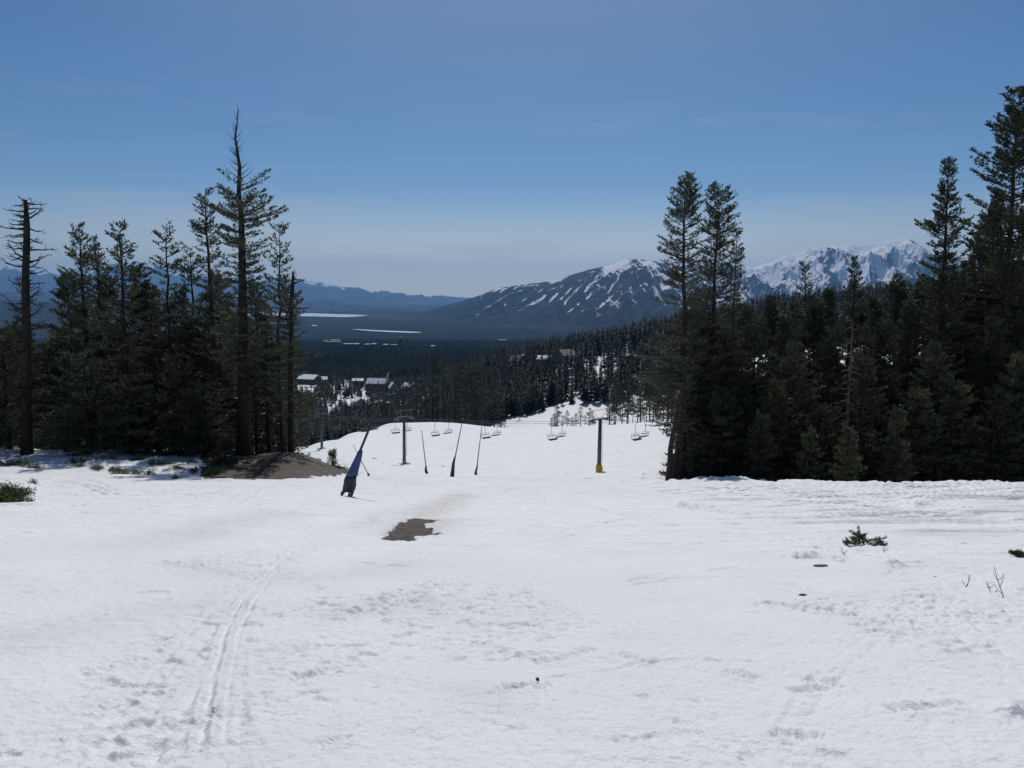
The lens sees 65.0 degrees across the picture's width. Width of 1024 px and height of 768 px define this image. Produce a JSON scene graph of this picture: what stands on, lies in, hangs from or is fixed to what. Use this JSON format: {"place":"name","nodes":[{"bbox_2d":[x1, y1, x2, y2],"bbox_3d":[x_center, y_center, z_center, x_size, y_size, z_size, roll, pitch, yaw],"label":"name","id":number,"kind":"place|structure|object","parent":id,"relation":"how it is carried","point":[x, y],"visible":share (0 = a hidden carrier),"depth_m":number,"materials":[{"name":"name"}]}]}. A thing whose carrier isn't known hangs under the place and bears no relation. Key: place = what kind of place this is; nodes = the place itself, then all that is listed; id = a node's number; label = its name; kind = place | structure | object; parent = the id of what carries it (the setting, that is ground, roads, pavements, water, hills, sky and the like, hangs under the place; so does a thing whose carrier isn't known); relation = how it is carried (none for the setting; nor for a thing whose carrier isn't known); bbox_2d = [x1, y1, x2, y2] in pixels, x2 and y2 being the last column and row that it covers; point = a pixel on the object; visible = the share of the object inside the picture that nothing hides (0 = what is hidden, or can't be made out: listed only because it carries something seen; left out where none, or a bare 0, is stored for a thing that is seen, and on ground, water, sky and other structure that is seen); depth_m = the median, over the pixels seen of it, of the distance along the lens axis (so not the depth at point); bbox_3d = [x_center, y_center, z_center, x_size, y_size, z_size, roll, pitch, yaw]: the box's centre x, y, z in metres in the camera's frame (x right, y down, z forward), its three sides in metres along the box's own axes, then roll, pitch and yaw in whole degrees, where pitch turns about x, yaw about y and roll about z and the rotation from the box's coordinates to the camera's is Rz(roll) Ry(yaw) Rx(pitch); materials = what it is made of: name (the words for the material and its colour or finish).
{"place":"outdoors","nodes":[
{"label":"outdoors","id":0,"kind":"place"},
{"bbox_2d":[0,299,286,332],"bbox_3d":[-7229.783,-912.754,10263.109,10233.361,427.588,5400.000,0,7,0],"label":"valley hill","id":1,"kind":"structure","parent":0,"point":[45,314],"depth_m":9442.84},
{"bbox_2d":[0,291,445,311],"bbox_3d":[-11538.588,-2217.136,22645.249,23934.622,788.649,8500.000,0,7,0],"label":"distant hills","id":2,"kind":"structure","parent":0,"point":[323,306],"depth_m":21909.52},
{"bbox_2d":[0,261,471,304],"bbox_3d":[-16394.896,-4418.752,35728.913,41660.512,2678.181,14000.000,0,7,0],"label":"distant range","id":3,"kind":"structure","parent":0,"point":[315,290],"depth_m":34037.34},
{"bbox_2d":[0,312,1023,767],"bbox_3d":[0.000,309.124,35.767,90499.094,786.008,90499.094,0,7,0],"label":"ground","id":4,"kind":"structure","parent":0,"point":[630,608],"depth_m":8.96,"materials":[{"name":"snow"}]},
{"bbox_2d":[0,480,36,502],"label":"shrub","id":5,"kind":"object","parent":4,"relation":"on","point":[15,492],"visible":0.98,"depth_m":26.75,"materials":[{"name":"green plant"}]},
{"bbox_2d":[0,196,60,454],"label":"dead tree","id":6,"kind":"object","parent":4,"relation":"on","point":[26,390],"visible":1,"depth_m":65.84,"materials":[{"name":"brown plant"}]},
{"bbox_2d":[0,323,61,448],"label":"conifer","id":7,"kind":"object","parent":4,"relation":"on","point":[6,424],"visible":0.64,"depth_m":68.11,"materials":[{"name":"green plant"}]},
{"bbox_2d":[0,316,69,447],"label":"conifer","id":8,"kind":"object","parent":4,"relation":"on","point":[19,330],"visible":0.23,"depth_m":76.55,"materials":[{"name":"green plant"}]},
{"bbox_2d":[15,343,74,449],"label":"conifer","id":9,"kind":"object","parent":4,"relation":"on","point":[54,371],"visible":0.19,"depth_m":80.65,"materials":[{"name":"green plant"}]},
{"bbox_2d":[34,325,85,447],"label":"conifer","id":10,"kind":"object","parent":4,"relation":"on","point":[52,343],"visible":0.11,"depth_m":83.56,"materials":[{"name":"green plant"}]},
{"bbox_2d":[33,269,108,445],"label":"conifer","id":11,"kind":"object","parent":4,"relation":"on","point":[64,293],"visible":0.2,"depth_m":81.16,"materials":[{"name":"green plant"}]},
{"bbox_2d":[38,221,121,449],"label":"conifer","id":12,"kind":"object","parent":4,"relation":"on","point":[84,258],"visible":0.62,"depth_m":69.48,"materials":[{"name":"green plant"}]},
{"bbox_2d":[35,349,137,455],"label":"conifer","id":13,"kind":"object","parent":4,"relation":"on","point":[97,426],"visible":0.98,"depth_m":66.07,"materials":[{"name":"green plant"}]},
{"bbox_2d":[68,234,130,444],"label":"conifer","id":14,"kind":"object","parent":4,"relation":"on","point":[105,307],"visible":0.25,"depth_m":74.58,"materials":[{"name":"green plant"}]},
{"bbox_2d":[67,272,137,447],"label":"conifer","id":15,"kind":"object","parent":4,"relation":"on","point":[110,291],"visible":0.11,"depth_m":79.31,"materials":[{"name":"green plant"}]},
{"bbox_2d":[69,219,169,451],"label":"conifer","id":16,"kind":"object","parent":4,"relation":"on","point":[125,358],"visible":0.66,"depth_m":68.22,"materials":[{"name":"green plant"}]},
{"bbox_2d":[110,262,166,443],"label":"conifer","id":17,"kind":"object","parent":4,"relation":"on","point":[144,293],"visible":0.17,"depth_m":77.07,"materials":[{"name":"green plant"}]},
{"bbox_2d":[91,368,186,452],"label":"conifer","id":18,"kind":"object","parent":4,"relation":"on","point":[143,390],"visible":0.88,"depth_m":66.76,"materials":[{"name":"green plant"}]},
{"bbox_2d":[132,283,168,422],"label":"conifer","id":19,"kind":"object","parent":4,"relation":"on","point":[155,288],"visible":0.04,"depth_m":83.46,"materials":[{"name":"green plant"}]},
{"bbox_2d":[142,314,164,451],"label":"bare trunk","id":20,"kind":"object","parent":4,"relation":"on","point":[157,446],"visible":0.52,"depth_m":70.14,"materials":[{"name":"brown plant"}]},
{"bbox_2d":[119,327,188,450],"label":"conifer","id":21,"kind":"object","parent":4,"relation":"on","point":[158,353],"visible":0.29,"depth_m":72.62,"materials":[{"name":"green plant"}]},
{"bbox_2d":[131,220,202,441],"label":"conifer","id":22,"kind":"object","parent":4,"relation":"on","point":[169,325],"visible":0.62,"depth_m":71.53,"materials":[{"name":"green plant"}]},
{"bbox_2d":[122,352,225,456],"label":"conifer","id":23,"kind":"object","parent":4,"relation":"on","point":[180,382],"visible":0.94,"depth_m":66.14,"materials":[{"name":"green plant"}]},
{"bbox_2d":[158,286,203,454],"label":"conifer","id":24,"kind":"object","parent":4,"relation":"on","point":[184,299],"visible":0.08,"depth_m":81.18,"materials":[{"name":"green plant"}]},
{"bbox_2d":[156,315,234,454],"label":"conifer","id":25,"kind":"object","parent":4,"relation":"on","point":[183,338],"visible":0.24,"depth_m":73.53,"materials":[{"name":"green plant"}]},
{"bbox_2d":[164,245,231,454],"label":"conifer","id":26,"kind":"object","parent":4,"relation":"on","point":[187,269],"visible":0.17,"depth_m":75.31,"materials":[{"name":"green plant"}]},
{"bbox_2d":[174,378,252,454],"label":"conifer","id":27,"kind":"object","parent":4,"relation":"on","point":[198,401],"visible":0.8,"depth_m":67.06,"materials":[{"name":"green plant"}]},
{"bbox_2d":[180,187,253,454],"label":"conifer","id":28,"kind":"object","parent":4,"relation":"on","point":[199,227],"visible":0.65,"depth_m":71.58,"materials":[{"name":"green plant"}]},
{"bbox_2d":[207,434,243,464],"bbox_3d":[-22.107,5.361,61.824,2.732,3.292,2.463,2,7,19],"label":"young fir","id":29,"kind":"object","parent":4,"relation":"on","point":[219,446],"visible":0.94,"depth_m":61.74,"materials":[{"name":"green plant"}]},
{"bbox_2d":[189,269,273,455],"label":"conifer","id":30,"kind":"object","parent":4,"relation":"on","point":[222,403],"visible":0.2,"depth_m":77.80,"materials":[{"name":"green plant"}]},
{"bbox_2d":[193,104,289,455],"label":"conifer","id":31,"kind":"object","parent":4,"relation":"on","point":[242,355],"visible":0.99,"depth_m":67.18,"materials":[{"name":"green plant"}]},
{"bbox_2d":[224,281,285,454],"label":"conifer","id":32,"kind":"object","parent":4,"relation":"on","point":[258,316],"visible":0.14,"depth_m":83.74,"materials":[{"name":"green plant"}]},
{"bbox_2d":[249,348,262,454],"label":"bare trunk","id":33,"kind":"object","parent":4,"relation":"on","point":[256,428],"visible":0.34,"depth_m":72.75,"materials":[{"name":"brown plant"}]},
{"bbox_2d":[232,316,296,454],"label":"conifer","id":34,"kind":"object","parent":4,"relation":"on","point":[267,437],"visible":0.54,"depth_m":73.39,"materials":[{"name":"green plant"}]},
{"bbox_2d":[249,221,310,453],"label":"conifer","id":35,"kind":"object","parent":4,"relation":"on","point":[278,278],"visible":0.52,"depth_m":75.25,"materials":[{"name":"green plant"}]},
{"bbox_2d":[251,350,310,455],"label":"conifer","id":36,"kind":"object","parent":4,"relation":"on","point":[295,433],"visible":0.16,"depth_m":84.47,"materials":[{"name":"green plant"}]},
{"bbox_2d":[268,340,294,452],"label":"bare trunk","id":37,"kind":"object","parent":4,"relation":"on","point":[282,437],"visible":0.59,"depth_m":71.78,"materials":[{"name":"brown plant"}]},
{"bbox_2d":[241,269,334,452],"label":"conifer","id":38,"kind":"object","parent":4,"relation":"on","point":[289,393],"visible":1,"depth_m":66.87,"materials":[{"name":"green plant"}]},
{"bbox_2d":[1,337,576,389],"bbox_3d":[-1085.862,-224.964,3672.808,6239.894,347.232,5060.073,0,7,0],"label":"valley forest","id":39,"kind":"object","parent":4,"relation":"on","point":[368,363],"visible":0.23,"depth_m":2055.33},
{"bbox_2d":[297,373,321,384],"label":"lodge","id":40,"kind":"structure","parent":4,"relation":"on","point":[307,379],"depth_m":1109.22,"materials":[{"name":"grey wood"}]},
{"bbox_2d":[340,372,389,496],"bbox_3d":[-8.633,3.027,46.955,3.116,7.513,0.624,0,7,0],"label":"snow gun","id":41,"kind":"object","parent":4,"relation":"on","point":[349,485],"visible":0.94,"depth_m":46.99,"materials":[{"name":"metal"}]},
{"bbox_2d":[285,362,488,445],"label":"village forest","id":42,"kind":"object","parent":4,"relation":"on","point":[361,415],"visible":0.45,"depth_m":814.03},
{"bbox_2d":[416,359,434,421],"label":"conifer","id":43,"kind":"object","parent":4,"relation":"on","point":[424,378],"visible":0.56,"depth_m":431.95,"materials":[{"name":"green plant"}]},
{"bbox_2d":[419,355,440,421],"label":"conifer","id":44,"kind":"object","parent":4,"relation":"on","point":[434,399],"visible":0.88,"depth_m":422.91,"materials":[{"name":"green plant"}]},
{"bbox_2d":[431,359,452,421],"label":"conifer","id":45,"kind":"object","parent":4,"relation":"on","point":[446,377],"visible":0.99,"depth_m":408.45,"materials":[{"name":"green plant"}]},
{"bbox_2d":[447,367,461,422],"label":"conifer","id":46,"kind":"object","parent":4,"relation":"on","point":[453,401],"visible":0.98,"depth_m":409.15,"materials":[{"name":"green plant"}]},
{"bbox_2d":[451,361,468,423],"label":"conifer","id":47,"kind":"object","parent":4,"relation":"on","point":[460,367],"visible":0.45,"depth_m":433.71,"materials":[{"name":"green plant"}]},
{"bbox_2d":[466,367,486,425],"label":"conifer","id":48,"kind":"object","parent":4,"relation":"on","point":[477,387],"visible":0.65,"depth_m":425.50,"materials":[{"name":"green plant"}]},
{"bbox_2d":[477,364,491,425],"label":"conifer","id":49,"kind":"object","parent":4,"relation":"on","point":[484,391],"visible":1,"depth_m":408.11,"materials":[{"name":"green plant"}]},
{"bbox_2d":[485,367,505,426],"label":"conifer","id":50,"kind":"object","parent":4,"relation":"on","point":[498,389],"visible":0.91,"depth_m":416.51,"materials":[{"name":"green plant"}]},
{"bbox_2d":[588,408,611,472],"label":"lift tower","id":51,"kind":"structure","parent":4,"relation":"on","point":[599,468],"depth_m":152.21,"materials":[{"name":"metal"}]},
{"bbox_2d":[658,359,694,480],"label":"leaning conifer","id":52,"kind":"object","parent":4,"relation":"on","point":[669,471],"visible":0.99,"depth_m":72.13,"materials":[{"name":"green plant"}]},
{"bbox_2d":[664,373,698,479],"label":"leaning conifer","id":53,"kind":"object","parent":4,"relation":"on","point":[679,435],"visible":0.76,"depth_m":73.64,"materials":[{"name":"green plant"}]},
{"bbox_2d":[626,171,746,479],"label":"conifer","id":54,"kind":"object","parent":4,"relation":"on","point":[689,315],"visible":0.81,"depth_m":79.02,"materials":[{"name":"green plant"}]},
{"bbox_2d":[661,299,724,477],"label":"conifer","id":55,"kind":"object","parent":4,"relation":"on","point":[694,379],"visible":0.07,"depth_m":83.69,"materials":[{"name":"green plant"}]},
{"bbox_2d":[658,379,731,479],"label":"conifer","id":56,"kind":"object","parent":4,"relation":"on","point":[686,462],"visible":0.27,"depth_m":80.03,"materials":[{"name":"green plant"}]},
{"bbox_2d":[674,181,751,425],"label":"conifer","id":57,"kind":"object","parent":4,"relation":"on","point":[714,212],"visible":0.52,"depth_m":80.69,"materials":[{"name":"green plant"}]},
{"bbox_2d":[686,391,758,477],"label":"conifer","id":58,"kind":"object","parent":4,"relation":"on","point":[727,408],"visible":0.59,"depth_m":76.69,"materials":[{"name":"green plant"}]},
{"bbox_2d":[687,328,762,476],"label":"conifer","id":59,"kind":"object","parent":4,"relation":"on","point":[736,385],"visible":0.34,"depth_m":79.56,"materials":[{"name":"green plant"}]},
{"bbox_2d":[708,226,752,419],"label":"conifer","id":60,"kind":"object","parent":4,"relation":"on","point":[734,278],"visible":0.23,"depth_m":85.14,"materials":[{"name":"green plant"}]},
{"bbox_2d":[439,275,1023,422],"bbox_3d":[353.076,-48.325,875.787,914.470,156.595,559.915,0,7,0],"label":"hillside forest","id":61,"kind":"object","parent":4,"relation":"on","point":[583,346],"visible":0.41,"depth_m":757.04,"materials":[{"name":"plant"}]},
{"bbox_2d":[710,402,775,476],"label":"conifer","id":62,"kind":"object","parent":4,"relation":"on","point":[749,413],"visible":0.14,"depth_m":78.47,"materials":[{"name":"green plant"}]},
{"bbox_2d":[728,302,763,459],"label":"conifer","id":63,"kind":"object","parent":4,"relation":"on","point":[746,315],"visible":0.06,"depth_m":91.75,"materials":[{"name":"green plant"}]},
{"bbox_2d":[730,315,784,464],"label":"conifer","id":64,"kind":"object","parent":4,"relation":"on","point":[759,344],"visible":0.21,"depth_m":83.88,"materials":[{"name":"green plant"}]},
{"bbox_2d":[741,409,784,481],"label":"young conifer","id":65,"kind":"object","parent":4,"relation":"on","point":[763,454],"visible":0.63,"depth_m":73.84,"materials":[{"name":"green plant"}]},
{"bbox_2d":[750,293,785,413],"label":"conifer","id":66,"kind":"object","parent":4,"relation":"on","point":[771,311],"visible":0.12,"depth_m":99.19,"materials":[{"name":"green plant"}]},
{"bbox_2d":[730,378,811,481],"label":"conifer","id":67,"kind":"object","parent":4,"relation":"on","point":[780,438],"visible":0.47,"depth_m":76.25,"materials":[{"name":"green plant"}]},
{"bbox_2d":[758,315,809,464],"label":"conifer","id":68,"kind":"object","parent":4,"relation":"on","point":[784,323],"visible":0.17,"depth_m":89.84,"materials":[{"name":"green plant"}]},
{"bbox_2d":[749,341,832,478],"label":"conifer","id":69,"kind":"object","parent":4,"relation":"on","point":[785,365],"visible":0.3,"depth_m":79.95,"materials":[{"name":"green plant"}]},
{"bbox_2d":[781,301,802,354],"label":"conifer","id":70,"kind":"object","parent":4,"relation":"on","point":[793,307],"visible":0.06,"depth_m":113.35,"materials":[{"name":"green plant"}]},
{"bbox_2d":[786,260,829,456],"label":"conifer","id":71,"kind":"object","parent":4,"relation":"on","point":[810,299],"visible":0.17,"depth_m":97.11,"materials":[{"name":"green plant"}]},
{"bbox_2d":[789,425,829,479],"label":"young conifer","id":72,"kind":"object","parent":4,"relation":"on","point":[813,467],"visible":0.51,"depth_m":73.33,"materials":[{"name":"green plant"}]},
{"bbox_2d":[775,297,845,462],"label":"conifer","id":73,"kind":"object","parent":4,"relation":"on","point":[812,325],"visible":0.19,"depth_m":93.36,"materials":[{"name":"green plant"}]},
{"bbox_2d":[797,287,845,455],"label":"conifer","id":74,"kind":"object","parent":4,"relation":"on","point":[830,296],"visible":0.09,"depth_m":103.08,"materials":[{"name":"green plant"}]},
{"bbox_2d":[780,401,871,481],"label":"conifer","id":75,"kind":"object","parent":4,"relation":"on","point":[822,417],"visible":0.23,"depth_m":76.59,"materials":[{"name":"green plant"}]},
{"bbox_2d":[791,327,865,480],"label":"conifer","id":76,"kind":"object","parent":4,"relation":"on","point":[827,359],"visible":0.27,"depth_m":84.06,"materials":[{"name":"green plant"}]},
{"bbox_2d":[825,423,867,481],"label":"young conifer","id":77,"kind":"object","parent":4,"relation":"on","point":[842,450],"visible":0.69,"depth_m":71.81,"materials":[{"name":"green plant"}]},
{"bbox_2d":[812,254,881,473],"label":"conifer","id":78,"kind":"object","parent":4,"relation":"on","point":[855,285],"visible":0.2,"depth_m":91.44,"materials":[{"name":"green plant"}]},
{"bbox_2d":[835,320,862,471],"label":"dead tree","id":79,"kind":"object","parent":4,"relation":"on","point":[847,409],"visible":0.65,"depth_m":78.33,"materials":[{"name":"grey wood"}]},
{"bbox_2d":[838,304,871,388],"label":"conifer","id":80,"kind":"object","parent":4,"relation":"on","point":[861,319],"visible":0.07,"depth_m":111.30,"materials":[{"name":"green plant"}]},
{"bbox_2d":[833,293,891,460],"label":"conifer","id":81,"kind":"object","parent":4,"relation":"on","point":[873,317],"visible":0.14,"depth_m":97.60,"materials":[{"name":"green plant"}]},
{"bbox_2d":[826,352,902,481],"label":"conifer","id":82,"kind":"object","parent":4,"relation":"on","point":[865,444],"visible":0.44,"depth_m":78.94,"materials":[{"name":"green plant"}]},
{"bbox_2d":[842,526,886,546],"bbox_3d":[6.936,3.037,15.851,0.971,0.364,0.651,0,7,0],"label":"pine sprig","id":83,"kind":"object","parent":4,"relation":"on","point":[857,538],"visible":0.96,"depth_m":15.83,"materials":[{"name":"green plant"}]},
{"bbox_2d":[850,316,913,481],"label":"conifer","id":84,"kind":"object","parent":4,"relation":"on","point":[879,335],"visible":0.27,"depth_m":83.98,"materials":[{"name":"green plant"}]},
{"bbox_2d":[853,271,920,461],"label":"conifer","id":85,"kind":"object","parent":4,"relation":"on","point":[899,296],"visible":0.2,"depth_m":95.24,"materials":[{"name":"green plant"}]},
{"bbox_2d":[873,406,918,481],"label":"young conifer","id":86,"kind":"object","parent":4,"relation":"on","point":[898,417],"visible":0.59,"depth_m":74.92,"materials":[{"name":"green plant"}]},
{"bbox_2d":[876,299,932,475],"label":"conifer","id":87,"kind":"object","parent":4,"relation":"on","point":[911,318],"visible":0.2,"depth_m":87.55,"materials":[{"name":"green plant"}]},
{"bbox_2d":[867,387,952,482],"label":"conifer","id":88,"kind":"object","parent":4,"relation":"on","point":[914,394],"visible":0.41,"depth_m":77.59,"materials":[{"name":"green plant"}]},
{"bbox_2d":[896,278,934,395],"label":"conifer","id":89,"kind":"object","parent":4,"relation":"on","point":[915,292],"visible":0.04,"depth_m":99.13,"materials":[{"name":"green plant"}]},
{"bbox_2d":[888,339,971,480],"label":"conifer","id":90,"kind":"object","parent":4,"relation":"on","point":[930,361],"visible":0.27,"depth_m":80.22,"materials":[{"name":"green plant"}]},
{"bbox_2d":[884,156,981,474],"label":"conifer","id":91,"kind":"object","parent":4,"relation":"on","point":[942,319],"visible":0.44,"depth_m":86.45,"materials":[{"name":"green plant"}]},
{"bbox_2d":[923,379,999,480],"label":"conifer","id":92,"kind":"object","parent":4,"relation":"on","point":[953,440],"visible":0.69,"depth_m":77.60,"materials":[{"name":"green plant"}]},
{"bbox_2d":[900,85,1023,473],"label":"conifer","id":93,"kind":"object","parent":4,"relation":"on","point":[1006,257],"visible":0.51,"depth_m":87.98,"materials":[{"name":"green plant"}]},
{"bbox_2d":[942,258,986,395],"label":"conifer","id":94,"kind":"object","parent":4,"relation":"on","point":[963,264],"visible":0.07,"depth_m":94.71,"materials":[{"name":"green plant"}]},
{"bbox_2d":[944,304,991,471],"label":"conifer","id":95,"kind":"object","parent":4,"relation":"on","point":[962,338],"visible":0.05,"depth_m":93.17,"materials":[{"name":"green plant"}]},
{"bbox_2d":[946,222,1007,380],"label":"conifer","id":96,"kind":"object","parent":4,"relation":"on","point":[982,256],"visible":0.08,"depth_m":98.43,"materials":[{"name":"green plant"}]},
{"bbox_2d":[937,315,1021,478],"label":"conifer","id":97,"kind":"object","parent":4,"relation":"on","point":[984,347],"visible":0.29,"depth_m":83.84,"materials":[{"name":"green plant"}]},
{"bbox_2d":[956,383,1023,481],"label":"conifer","id":98,"kind":"object","parent":4,"relation":"on","point":[996,404],"visible":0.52,"depth_m":76.71,"materials":[{"name":"green plant"}]},
{"bbox_2d":[971,351,1023,481],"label":"conifer","id":99,"kind":"object","parent":4,"relation":"on","point":[1013,382],"visible":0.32,"depth_m":79.20,"materials":[{"name":"green plant"}]},
{"bbox_2d":[977,337,1023,479],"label":"conifer","id":100,"kind":"object","parent":4,"relation":"on","point":[1022,416],"visible":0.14,"depth_m":80.66,"materials":[{"name":"green plant"}]},
{"bbox_2d":[0,0,1023,297],"label":"sky","id":101,"kind":"structure","parent":0,"point":[452,148],"materials":[{"name":"blue"}]},
{"bbox_2d":[345,259,762,332],"bbox_3d":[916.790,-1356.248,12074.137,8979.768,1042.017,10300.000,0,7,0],"label":"mountain","id":102,"kind":"structure","parent":0,"point":[617,293],"depth_m":10640.08,"materials":[{"name":"stone"}]},
{"bbox_2d":[659,239,1023,300],"bbox_3d":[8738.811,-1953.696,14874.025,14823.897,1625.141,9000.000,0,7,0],"label":"snowy mountain","id":103,"kind":"structure","parent":0,"point":[882,262],"depth_m":14731.04,"materials":[{"name":"snow"}]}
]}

